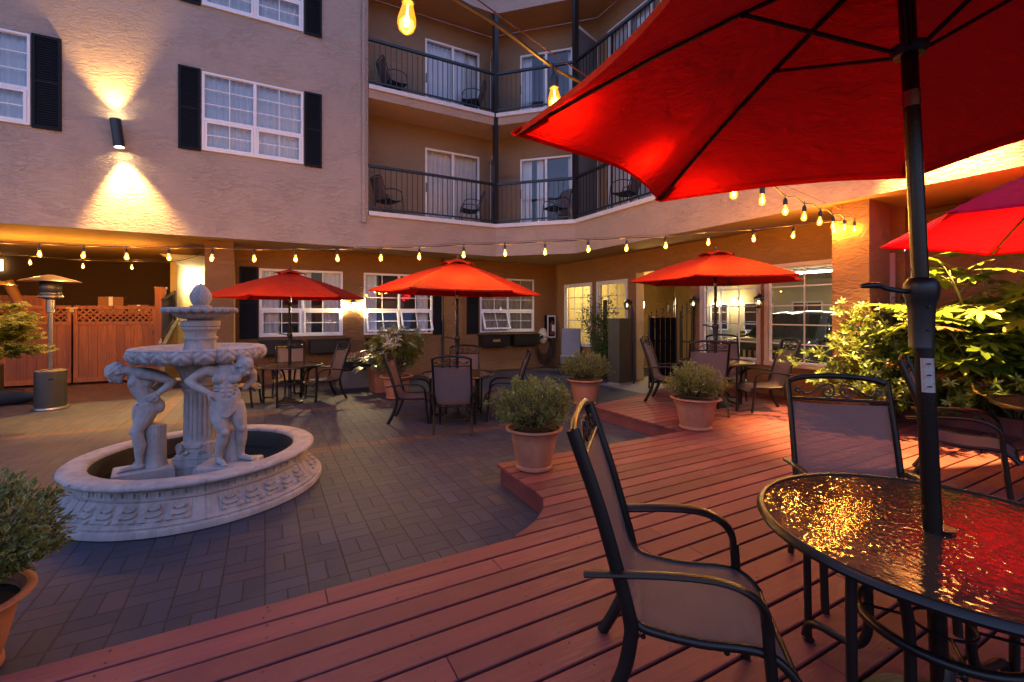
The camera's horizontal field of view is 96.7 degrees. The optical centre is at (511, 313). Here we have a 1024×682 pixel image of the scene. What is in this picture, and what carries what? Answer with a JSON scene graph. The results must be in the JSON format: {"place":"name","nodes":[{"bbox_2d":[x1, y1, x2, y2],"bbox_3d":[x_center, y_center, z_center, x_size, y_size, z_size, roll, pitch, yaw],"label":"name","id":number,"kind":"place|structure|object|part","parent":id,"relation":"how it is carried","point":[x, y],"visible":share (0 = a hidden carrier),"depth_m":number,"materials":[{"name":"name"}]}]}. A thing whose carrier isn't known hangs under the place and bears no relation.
{"place":"outdoors","nodes":[
{"label":"outdoors","id":0,"kind":"place"},
{"bbox_2d":[172,378,181,387],"bbox_3d":[-7.535,1.590,10.588,0.960,0.180,0.440,0,0,-29],"label":"black step","id":1,"kind":"object","parent":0,"point":[178,383],"depth_m":10.34,"materials":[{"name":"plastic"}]},
{"bbox_2d":[0,365,670,676],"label":"paved ground","id":2,"kind":"structure","parent":0,"point":[404,488],"depth_m":3.76,"materials":[{"name":"brick"}]},
{"bbox_2d":[0,281,17,390],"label":"patio heater","id":3,"kind":"object","parent":2,"relation":"on","point":[2,283],"visible":0.68,"depth_m":8.96,"materials":[{"name":"metal"}]},
{"bbox_2d":[0,389,32,405],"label":"cover bag","id":4,"kind":"object","parent":2,"relation":"on","point":[13,396],"visible":0.58,"depth_m":8.39,"materials":[{"name":"black fabric"}]},
{"bbox_2d":[0,295,53,321],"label":"board screen","id":5,"kind":"object","parent":2,"relation":"on","point":[33,300],"visible":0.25,"depth_m":10.85,"materials":[{"name":"brown wood"}]},
{"bbox_2d":[0,301,58,363],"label":"maple tree","id":6,"kind":"object","parent":2,"relation":"on","point":[15,326],"visible":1,"depth_m":6.54,"materials":[{"name":"green plant"}]},
{"bbox_2d":[0,467,77,665],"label":"potted shrub","id":7,"kind":"object","parent":2,"relation":"on","point":[25,543],"visible":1,"depth_m":2.21,"materials":[{"name":"green plant"}]},
{"bbox_2d":[17,275,81,411],"bbox_3d":[-8.160,0.493,8.050,0.822,2.374,0.822,0,0,-29],"label":"patio heater","id":8,"kind":"object","parent":2,"relation":"on","point":[50,388],"visible":1,"depth_m":7.94,"materials":[{"name":"metal"}]},
{"bbox_2d":[56,313,151,321],"bbox_3d":[-10.864,0.830,11.625,2.800,1.700,0.600,0,0,-29],"label":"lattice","id":9,"kind":"object","parent":2,"relation":"on","point":[149,317],"visible":0.04,"depth_m":11.66,"materials":[{"name":"brown wood"}]},
{"bbox_2d":[3,279,29,312],"bbox_3d":[-11.684,-0.350,10.747,0.507,0.930,0.197,0,0,-29],"label":"rolled tube","id":10,"kind":"object","parent":9,"relation":"on","point":[13,293],"visible":0.67,"depth_m":10.66,"materials":[{"name":"cardboard"}]},
{"bbox_2d":[98,297,126,312],"bbox_3d":[-10.374,-0.231,11.834,0.500,0.422,0.404,0,0,-29],"label":"cardboard box","id":11,"kind":"object","parent":9,"relation":"on","point":[112,301],"visible":0.71,"depth_m":11.67,"materials":[{"name":"brown cardboard"}]},
{"bbox_2d":[128,305,151,312],"bbox_3d":[-9.882,-0.131,12.101,0.420,0.222,0.404,0,0,-29],"label":"cardboard box","id":12,"kind":"object","parent":9,"relation":"on","point":[133,310],"visible":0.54,"depth_m":11.93,"materials":[{"name":"brown cardboard"}]},
{"bbox_2d":[154,287,166,382],"bbox_3d":[-8.634,0.510,11.186,0.230,2.340,0.210,0,0,-29],"label":"gate post","id":13,"kind":"object","parent":2,"relation":"on","point":[160,293],"visible":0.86,"depth_m":11.09,"materials":[{"name":"brown wood"}]},
{"bbox_2d":[158,291,178,377],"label":"stair wall","id":14,"kind":"structure","parent":2,"relation":"on","point":[169,329],"depth_m":11.25,"materials":[{"name":"paint"}]},
{"bbox_2d":[40,283,321,541],"bbox_3d":[-3.030,0.689,4.430,2.170,1.982,2.170,0,0,-29],"label":"fountain","id":15,"kind":"object","parent":2,"relation":"on","point":[208,466],"visible":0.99,"depth_m":4.07,"materials":[{"name":"stone"}]},
{"bbox_2d":[237,372,262,407],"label":"patio chair","id":16,"kind":"object","parent":2,"relation":"on","point":[255,386],"visible":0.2,"depth_m":8.42,"materials":[{"name":"metal"}]},
{"bbox_2d":[211,266,363,404],"bbox_3d":[-4.200,0.383,8.600,2.408,2.595,2.780,0,0,0],"label":"patio umbrella","id":17,"kind":"object","parent":2,"relation":"on","point":[289,284],"visible":1,"depth_m":8.16,"materials":[{"name":"red fabric"}]},
{"bbox_2d":[271,340,304,396],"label":"patio chair","id":18,"kind":"object","parent":2,"relation":"on","point":[296,355],"visible":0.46,"depth_m":9.67,"materials":[{"name":"metal"}]},
{"bbox_2d":[254,361,322,407],"bbox_3d":[-4.200,1.317,8.600,1.170,0.731,1.170,0,0,-40],"label":"patio table","id":19,"kind":"object","parent":2,"relation":"on","point":[282,366],"visible":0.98,"depth_m":8.57,"materials":[{"name":"metal"}]},
{"bbox_2d":[304,341,350,401],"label":"patio chair","id":20,"kind":"object","parent":2,"relation":"on","point":[336,367],"visible":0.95,"depth_m":9.13,"materials":[{"name":"metal"}]},
{"bbox_2d":[336,351,376,388],"bbox_3d":[-3.614,1.274,10.532,0.915,0.811,0.520,0,0,-31],"label":"flower planter","id":21,"kind":"object","parent":2,"relation":"on","point":[350,378],"visible":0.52,"depth_m":10.35,"materials":[{"name":"concrete"}]},
{"bbox_2d":[353,350,411,392],"bbox_3d":[-2.864,1.228,9.960,1.275,0.903,1.332,0,0,-9],"label":"hosta pot","id":22,"kind":"object","parent":2,"relation":"on","point":[376,383],"visible":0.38,"depth_m":9.72,"materials":[{"name":"ceramic"}]},
{"bbox_2d":[364,320,428,398],"bbox_3d":[-2.268,0.889,9.088,1.322,1.582,1.067,0,0,-29],"label":"blossom shrub","id":23,"kind":"object","parent":2,"relation":"on","point":[395,339],"visible":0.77,"depth_m":9.04,"materials":[{"name":"green plant"}]},
{"bbox_2d":[382,349,432,423],"bbox_3d":[-1.615,1.126,7.218,0.766,1.132,0.618,0,0,-3],"label":"patio chair","id":24,"kind":"object","parent":2,"relation":"on","point":[400,392],"visible":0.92,"depth_m":7.13,"materials":[{"name":"metal"}]},
{"bbox_2d":[430,355,476,435],"bbox_3d":[-0.830,1.126,6.585,0.618,1.132,0.766,0,0,0],"label":"patio chair","id":25,"kind":"object","parent":2,"relation":"on","point":[452,386],"visible":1,"depth_m":6.35,"materials":[{"name":"metal"}]},
{"bbox_2d":[368,254,539,420],"bbox_3d":[-0.886,0.358,7.350,2.757,2.645,2.631,0,0,0],"label":"patio umbrella","id":26,"kind":"object","parent":2,"relation":"on","point":[457,278],"visible":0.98,"depth_m":7.00,"materials":[{"name":"red fabric"}]},
{"bbox_2d":[420,369,492,423],"bbox_3d":[-0.886,1.317,7.350,1.170,0.731,1.170,0,0,10],"label":"patio table","id":27,"kind":"object","parent":2,"relation":"on","point":[478,374],"visible":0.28,"depth_m":7.13,"materials":[{"name":"metal"}]},
{"bbox_2d":[445,344,479,412],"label":"patio chair","id":28,"kind":"object","parent":2,"relation":"on","point":[475,357],"visible":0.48,"depth_m":8.31,"materials":[{"name":"metal"}]},
{"bbox_2d":[483,348,531,421],"bbox_3d":[-0.084,1.126,7.361,0.766,1.132,0.618,0,0,-2],"label":"patio chair","id":29,"kind":"object","parent":2,"relation":"on","point":[525,361],"visible":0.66,"depth_m":7.10,"materials":[{"name":"metal"}]},
{"bbox_2d":[0,0,1023,416],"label":"hotel building","id":30,"kind":"structure","parent":2,"relation":"on","point":[264,130],"depth_m":10.29,"materials":[{"name":"beige paint"}]},
{"bbox_2d":[0,258,5,271],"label":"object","id":31,"kind":"structure","parent":30,"relation":"attached to","point":[3,265],"depth_m":12.11,"materials":[{"name":"white plastic"}]},
{"bbox_2d":[0,28,30,125],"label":"window","id":32,"kind":"structure","parent":30,"relation":"in","point":[15,47],"depth_m":7.99,"materials":[{"name":"white plastic"}]},
{"bbox_2d":[0,305,154,385],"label":"cedar gate","id":33,"kind":"structure","parent":30,"relation":"attached to","point":[99,346],"depth_m":10.84,"materials":[{"name":"brown wood"}]},
{"bbox_2d":[1,251,204,267],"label":"string lights","id":34,"kind":"object","parent":30,"relation":"hanging from","point":[29,258],"visible":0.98,"depth_m":9.92,"materials":[{"name":"plastic"}]},
{"bbox_2d":[109,117,124,148],"bbox_3d":[-7.354,-3.360,8.493,0.229,0.539,0.255,0,0,-29],"label":"wall sconce","id":35,"kind":"object","parent":30,"relation":"attached to","point":[117,132],"depth_m":8.39,"materials":[{"name":"black metal"}]},
{"bbox_2d":[189,278,193,286],"bbox_3d":[-9.586,-0.940,13.629,0.100,0.280,0.120,0,0,45],"label":"bulkhead lamp","id":36,"kind":"object","parent":30,"relation":"attached to","point":[191,282],"visible":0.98,"depth_m":13.60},
{"bbox_2d":[202,71,302,163],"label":"window","id":37,"kind":"structure","parent":30,"relation":"in","point":[241,117],"depth_m":9.68,"materials":[{"name":"white plastic"}]},
{"bbox_2d":[202,0,302,31],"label":"window","id":38,"kind":"structure","parent":30,"relation":"in","point":[284,13],"depth_m":9.87,"materials":[{"name":"white plastic"}]},
{"bbox_2d":[257,339,302,354],"bbox_3d":[-5.500,0.777,10.822,0.960,0.345,0.330,0,0,-29],"label":"wall box","id":39,"kind":"object","parent":30,"relation":"attached to","point":[270,344],"visible":0.45,"depth_m":10.64,"materials":[{"name":"black plastic"}]},
{"bbox_2d":[259,268,342,336],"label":"window","id":40,"kind":"structure","parent":30,"relation":"in","point":[308,317],"depth_m":11.40,"materials":[{"name":"white plastic"}]},
{"bbox_2d":[308,338,350,352],"bbox_3d":[-4.542,0.777,11.342,0.960,0.345,0.330,0,0,-29],"label":"wall box","id":41,"kind":"object","parent":30,"relation":"attached to","point":[322,345],"visible":0.8,"depth_m":11.19,"materials":[{"name":"black plastic"}]},
{"bbox_2d":[350,300,356,309],"bbox_3d":[-4.058,-0.247,11.665,0.180,0.285,0.225,0,0,-29],"label":"wall lantern","id":42,"kind":"object","parent":30,"relation":"attached to","point":[353,302],"depth_m":11.61,"materials":[{"name":"black metal"}]},
{"bbox_2d":[365,337,404,349],"bbox_3d":[-3.347,0.777,11.991,0.960,0.345,0.330,0,0,-29],"label":"wall box","id":43,"kind":"object","parent":30,"relation":"attached to","point":[368,338],"visible":0.11,"depth_m":11.76,"materials":[{"name":"black plastic"}]},
{"bbox_2d":[370,174,404,213],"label":"balcony chair","id":44,"kind":"object","parent":30,"relation":"on","point":[379,194],"visible":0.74,"depth_m":11.33,"materials":[{"name":"black fabric"}]},
{"bbox_2d":[376,55,408,92],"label":"balcony chair","id":45,"kind":"object","parent":30,"relation":"on","point":[380,65],"visible":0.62,"depth_m":11.48,"materials":[{"name":"black metal"}]},
{"bbox_2d":[364,273,433,334],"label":"window","id":46,"kind":"structure","parent":30,"relation":"in","point":[412,311],"depth_m":12.75,"materials":[{"name":"glass"}]},
{"bbox_2d":[0,218,841,260],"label":"string lights","id":47,"kind":"object","parent":30,"relation":"hanging from","point":[374,247],"visible":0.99,"depth_m":6.50,"materials":[{"name":"yellow plastic"}]},
{"bbox_2d":[425,147,478,221],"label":"sliding door","id":48,"kind":"structure","parent":30,"relation":"in","point":[440,162],"depth_m":12.97,"materials":[{"name":"white glass"}]},
{"bbox_2d":[425,38,478,108],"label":"sliding door","id":49,"kind":"structure","parent":30,"relation":"in","point":[432,47],"depth_m":12.99,"materials":[{"name":"glass"}]},
{"bbox_2d":[459,192,483,222],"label":"balcony chair","id":50,"kind":"object","parent":30,"relation":"on","point":[462,210],"visible":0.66,"depth_m":12.52,"materials":[{"name":"black metal"}]},
{"bbox_2d":[461,80,486,109],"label":"balcony chair","id":51,"kind":"object","parent":30,"relation":"on","point":[473,100],"visible":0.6,"depth_m":12.51,"materials":[{"name":"black metal"}]},
{"bbox_2d":[478,334,510,346],"bbox_3d":[-0.517,0.777,13.527,0.960,0.345,0.330,0,0,-29],"label":"wall box","id":52,"kind":"object","parent":30,"relation":"attached to","point":[486,340],"visible":0.99,"depth_m":13.40,"materials":[{"name":"black plastic"}]},
{"bbox_2d":[480,279,533,331],"bbox_3d":[-0.104,-0.268,13.878,1.860,1.625,0.438,0,0,-29],"label":"window","id":53,"kind":"structure","parent":30,"relation":"in","point":[497,314],"depth_m":14.01,"materials":[{"name":"white plastic"}]},
{"bbox_2d":[510,333,540,345],"bbox_3d":[0.405,0.777,14.028,0.960,0.345,0.330,0,0,-29],"label":"wall box","id":54,"kind":"object","parent":30,"relation":"attached to","point":[525,339],"visible":0.97,"depth_m":13.89,"materials":[{"name":"black plastic"}]},
{"bbox_2d":[497,328,553,370],"bbox_3d":[0.477,1.063,13.911,2.137,1.250,0.368,0,0,-40],"label":"hose reel","id":55,"kind":"object","parent":30,"relation":"attached to","point":[544,338],"visible":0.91,"depth_m":14.40,"materials":[{"name":"black plastic"}]},
{"bbox_2d":[520,155,571,222],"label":"sliding door","id":56,"kind":"structure","parent":30,"relation":"in","point":[554,166],"depth_m":13.31,"materials":[{"name":"white glass"}]},
{"bbox_2d":[520,47,571,109],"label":"sliding door","id":57,"kind":"structure","parent":30,"relation":"in","point":[526,61],"depth_m":13.42,"materials":[{"name":"white glass"}]},
{"bbox_2d":[544,315,555,337],"bbox_3d":[1.247,0.400,14.511,0.320,0.720,0.285,0,0,-29],"label":"extinguisher cabinet","id":58,"kind":"object","parent":30,"relation":"attached to","point":[550,324],"visible":1,"depth_m":14.46,"materials":[{"name":"white metal"}]},
{"bbox_2d":[542,189,571,220],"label":"balcony chair","id":59,"kind":"object","parent":30,"relation":"on","point":[561,202],"visible":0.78,"depth_m":12.42,"materials":[{"name":"black metal"}]},
{"bbox_2d":[564,282,591,346],"bbox_3d":[1.978,0.020,13.647,0.100,1.860,1.360,0,0,-29],"label":"window","id":60,"kind":"structure","parent":30,"relation":"in","point":[582,285],"depth_m":13.84,"materials":[{"name":"white plastic"}]},
{"bbox_2d":[596,279,627,347],"bbox_3d":[2.701,0.020,12.316,0.100,1.860,1.250,0,0,-29],"label":"window","id":61,"kind":"structure","parent":30,"relation":"in","point":[598,284],"depth_m":12.42,"materials":[{"name":"white plastic"}]},
{"bbox_2d":[608,177,639,208],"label":"balcony chair","id":62,"kind":"object","parent":30,"relation":"on","point":[633,188],"visible":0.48,"depth_m":10.66,"materials":[{"name":"black metal"}]},
{"bbox_2d":[623,299,631,309],"bbox_3d":[2.953,-0.247,11.616,0.225,0.285,0.180,0,0,-29],"label":"wall lantern","id":63,"kind":"object","parent":30,"relation":"attached to","point":[625,302],"depth_m":11.58,"materials":[{"name":"black metal"}]},
{"bbox_2d":[401,0,855,230],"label":"string lights","id":64,"kind":"object","parent":30,"relation":"hanging from","point":[553,82],"visible":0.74,"depth_m":1.93,"materials":[{"name":"glass"}]},
{"bbox_2d":[607,165,652,208],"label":"sliding door","id":65,"kind":"structure","parent":30,"relation":"in","point":[609,166],"depth_m":12.07,"materials":[{"name":"white glass"}]},
{"bbox_2d":[607,0,652,57],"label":"sliding door","id":66,"kind":"structure","parent":30,"relation":"in","point":[651,5],"depth_m":11.71,"materials":[{"name":"white glass"}]},
{"bbox_2d":[647,303,663,366],"bbox_3d":[4.587,0.665,14.521,0.680,2.030,0.055,0,0,-29],"label":"passage door","id":67,"kind":"structure","parent":30,"relation":"in","point":[652,307],"depth_m":14.48,"materials":[{"name":"white wood"}]},
{"bbox_2d":[680,301,693,370],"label":"iron gate","id":68,"kind":"structure","parent":30,"relation":"attached to","point":[681,330],"depth_m":10.05,"materials":[{"name":"black metal"}]},
{"bbox_2d":[689,296,699,308],"bbox_3d":[3.926,-0.247,9.823,0.225,0.285,0.180,0,0,-29],"label":"wall lantern","id":69,"kind":"object","parent":30,"relation":"attached to","point":[695,299],"depth_m":9.79,"materials":[{"name":"black metal"}]},
{"bbox_2d":[710,303,727,329],"bbox_3d":[10.461,0.130,22.407,0.830,1.800,1.500,0,0,-29],"label":"window","id":70,"kind":"structure","parent":30,"relation":"in","point":[724,309],"depth_m":22.83,"materials":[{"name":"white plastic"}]},
{"bbox_2d":[700,284,760,363],"bbox_3d":[4.387,0.020,9.209,0.100,1.860,1.360,0,0,-29],"label":"window","id":71,"kind":"structure","parent":30,"relation":"in","point":[757,360],"depth_m":9.04,"materials":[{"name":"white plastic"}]},
{"bbox_2d":[753,293,763,307],"bbox_3d":[4.632,-0.247,8.523,0.225,0.285,0.180,0,0,-29],"label":"wall lantern","id":72,"kind":"object","parent":30,"relation":"attached to","point":[760,297],"depth_m":8.48,"materials":[{"name":"black metal"}]},
{"bbox_2d":[744,302,773,330],"bbox_3d":[11.415,0.130,20.649,0.830,1.800,1.900,0,0,-29],"label":"window","id":73,"kind":"structure","parent":30,"relation":"in","point":[750,311],"depth_m":21.56,"materials":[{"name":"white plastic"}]},
{"bbox_2d":[792,301,822,310],"bbox_3d":[12.417,0.130,18.804,0.830,1.800,1.700,0,0,-29],"label":"window","id":74,"kind":"structure","parent":30,"relation":"in","point":[794,308],"depth_m":19.13,"materials":[{"name":"white glass"}]},
{"bbox_2d":[792,268,831,273],"bbox_3d":[9.182,-1.326,14.316,0.120,0.108,3.200,0,0,-29],"label":"ceiling light","id":75,"kind":"object","parent":30,"relation":"attached to","point":[815,270],"visible":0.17,"depth_m":14.00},
{"bbox_2d":[763,253,894,370],"bbox_3d":[5.229,0.020,7.658,0.100,1.860,2.010,0,0,-29],"label":"window","id":76,"kind":"structure","parent":30,"relation":"in","point":[768,305],"depth_m":8.03,"materials":[{"name":"white plastic"}]},
{"bbox_2d":[0,387,1023,681],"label":"deck","id":77,"kind":"structure","parent":2,"relation":"on","point":[530,603],"depth_m":2.33,"materials":[{"name":"wood"}]},
{"bbox_2d":[482,374,574,472],"bbox_3d":[0.149,1.038,4.413,0.913,0.904,0.865,0,0,3],"label":"potted shrub","id":78,"kind":"object","parent":77,"relation":"on","point":[533,432],"visible":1,"depth_m":4.27,"materials":[{"name":"green plant"}]},
{"bbox_2d":[501,409,675,513],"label":"deck fascia","id":79,"kind":"structure","parent":77,"relation":"attached to","point":[526,496],"depth_m":6.10,"materials":[{"name":"brown wood"}]},
{"bbox_2d":[640,335,684,401],"bbox_3d":[2.650,0.936,7.838,0.766,1.132,0.618,0,0,30],"label":"patio chair","id":80,"kind":"object","parent":77,"relation":"on","point":[653,367],"visible":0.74,"depth_m":7.94,"materials":[{"name":"metal"}]},
{"bbox_2d":[566,398,802,681],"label":"patio chair","id":81,"kind":"object","parent":77,"relation":"on","point":[719,607],"visible":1,"depth_m":1.68,"materials":[{"name":"metal"}]},
{"bbox_2d":[661,359,732,431],"bbox_3d":[2.349,1.041,5.974,0.910,0.897,0.925,0,0,-13],"label":"potted shrub","id":82,"kind":"object","parent":77,"relation":"on","point":[695,406],"visible":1,"depth_m":5.79,"materials":[{"name":"green plant"}]},
{"bbox_2d":[688,340,731,417],"bbox_3d":[2.913,0.936,6.885,0.618,1.132,0.766,0,0,12],"label":"patio chair","id":83,"kind":"object","parent":77,"relation":"on","point":[719,361],"visible":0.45,"depth_m":6.60,"materials":[{"name":"metal"}]},
{"bbox_2d":[629,246,803,407],"bbox_3d":[3.330,0.188,7.450,2.789,2.605,2.538,0,0,0],"label":"patio umbrella","id":84,"kind":"object","parent":77,"relation":"on","point":[715,267],"visible":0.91,"depth_m":7.25,"materials":[{"name":"red fabric"}]},
{"bbox_2d":[677,358,755,411],"bbox_3d":[3.330,1.127,7.450,1.170,0.731,1.170,0,0,39],"label":"patio table","id":85,"kind":"object","parent":77,"relation":"on","point":[737,363],"visible":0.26,"depth_m":7.13,"materials":[{"name":"metal"}]},
{"bbox_2d":[706,334,747,400],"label":"patio chair","id":86,"kind":"object","parent":77,"relation":"on","point":[734,352],"visible":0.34,"depth_m":8.37,"materials":[{"name":"metal"}]},
{"bbox_2d":[511,0,1023,681],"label":"patio umbrella","id":87,"kind":"object","parent":77,"relation":"on","point":[669,100],"visible":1,"depth_m":2.00,"materials":[{"name":"red fabric"}]},
{"bbox_2d":[735,338,800,412],"bbox_3d":[3.956,0.936,7.076,0.766,1.132,0.618,0,0,6],"label":"patio chair","id":88,"kind":"object","parent":77,"relation":"on","point":[779,373],"visible":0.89,"depth_m":7.07,"materials":[{"name":"metal"}]},
{"bbox_2d":[783,373,963,637],"bbox_3d":[1.911,0.936,2.494,0.618,1.132,0.766,0,0,18],"label":"patio chair","id":89,"kind":"object","parent":77,"relation":"on","point":[861,439],"visible":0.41,"depth_m":2.74,"materials":[{"name":"metal"}]},
{"bbox_2d":[756,472,1023,681],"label":"patio table","id":90,"kind":"object","parent":77,"relation":"on","point":[868,533],"visible":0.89,"depth_m":1.55,"materials":[{"name":"black glass"}]},
{"bbox_2d":[879,177,1023,255],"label":"patio umbrella","id":91,"kind":"object","parent":77,"relation":"on","point":[990,223],"visible":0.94,"depth_m":4.55,"materials":[{"name":"red fabric"}]},
{"bbox_2d":[896,353,1021,499],"bbox_3d":[3.945,0.936,4.045,0.618,1.132,0.766,0,0,-45],"label":"patio chair","id":92,"kind":"object","parent":77,"relation":"on","point":[1002,446],"visible":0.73,"depth_m":3.99,"materials":[{"name":"metal"}]},
{"bbox_2d":[899,403,1022,438],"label":"planter bed","id":93,"kind":"object","parent":77,"relation":"on","point":[1013,427],"visible":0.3,"depth_m":5.81,"materials":[{"name":"brown wood"}]},
{"bbox_2d":[770,296,1023,415],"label":"leafy shrub","id":94,"kind":"object","parent":93,"relation":"on","point":[882,364],"visible":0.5,"depth_m":5.88,"materials":[{"name":"green plant"}]},
{"bbox_2d":[887,295,948,366],"bbox_3d":[5.660,0.468,6.366,1.191,1.781,0.948,0,0,-29],"label":"dark shrub","id":95,"kind":"object","parent":93,"relation":"on","point":[901,321],"visible":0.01,"depth_m":6.32,"materials":[{"name":"green plant"}]},
{"bbox_2d":[868,252,1023,418],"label":"leaved shrub","id":96,"kind":"object","parent":93,"relation":"on","point":[1000,352],"visible":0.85,"depth_m":5.24,"materials":[{"name":"green plant"}]},
{"bbox_2d":[965,394,1023,421],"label":"shrub","id":97,"kind":"object","parent":93,"relation":"in","point":[988,403],"visible":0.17,"depth_m":5.76,"materials":[{"name":"green plant"}]},
{"bbox_2d":[989,395,1023,493],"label":"patio table","id":98,"kind":"object","parent":77,"relation":"on","point":[1014,402],"visible":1,"depth_m":3.98,"materials":[{"name":"glass"}]},
{"bbox_2d":[555,349,615,404],"bbox_3d":[1.355,1.162,8.489,1.053,1.037,0.972,0,0,-35],"label":"potted shrub","id":99,"kind":"object","parent":2,"relation":"on","point":[585,381],"visible":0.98,"depth_m":8.33,"materials":[{"name":"green plant"}]},
{"bbox_2d":[576,292,619,379],"bbox_3d":[2.289,0.535,12.148,0.746,2.477,1.857,0,0,-29],"label":"climbing vine","id":100,"kind":"object","parent":2,"relation":"on","point":[599,343],"visible":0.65,"depth_m":12.06,"materials":[{"name":"green plant"}]},
{"bbox_2d":[600,365,679,392],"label":"path","id":101,"kind":"structure","parent":0,"point":[639,386],"depth_m":10.52,"materials":[{"name":"concrete"}]},
{"bbox_2d":[608,318,632,385],"bbox_3d":[2.610,0.890,10.953,0.500,1.580,0.360,0,0,-36],"label":"granite post","id":102,"kind":"object","parent":101,"relation":"on","point":[620,345],"visible":1,"depth_m":10.82,"materials":[{"name":"stone"}]},
{"bbox_2d":[630,303,634,383],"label":"iron gate","id":103,"kind":"structure","parent":102,"relation":"attached to","point":[632,312],"depth_m":10.95,"materials":[{"name":"black metal"}]},
{"bbox_2d":[648,297,676,387],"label":"iron gate","id":104,"kind":"structure","parent":101,"relation":"on","point":[656,330],"depth_m":10.23,"materials":[{"name":"black metal"}]},
{"bbox_2d":[711,310,831,363],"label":"window","id":105,"kind":"structure","parent":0,"point":[815,335],"depth_m":10.22,"materials":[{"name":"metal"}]},
{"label":"side window","id":106,"kind":"part","parent":105,"relation":"part of","materials":[{"name":"glass"}]},
{"bbox_3d":[1.685,0.870,13.151,0.581,0.804,0.845,0,0,9],"label":"folding lounger","id":107,"kind":"object","parent":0,"visible":0},
{"bbox_2d":[560,328,580,356],"bbox_3d":[1.684,0.815,13.128,0.581,0.804,0.845,0,0,9],"label":"folding lounger","id":108,"kind":"object","parent":107,"relation":"on","point":[570,340],"visible":0.91,"depth_m":13.45,"materials":[{"name":"grey fabric"}]}
]}

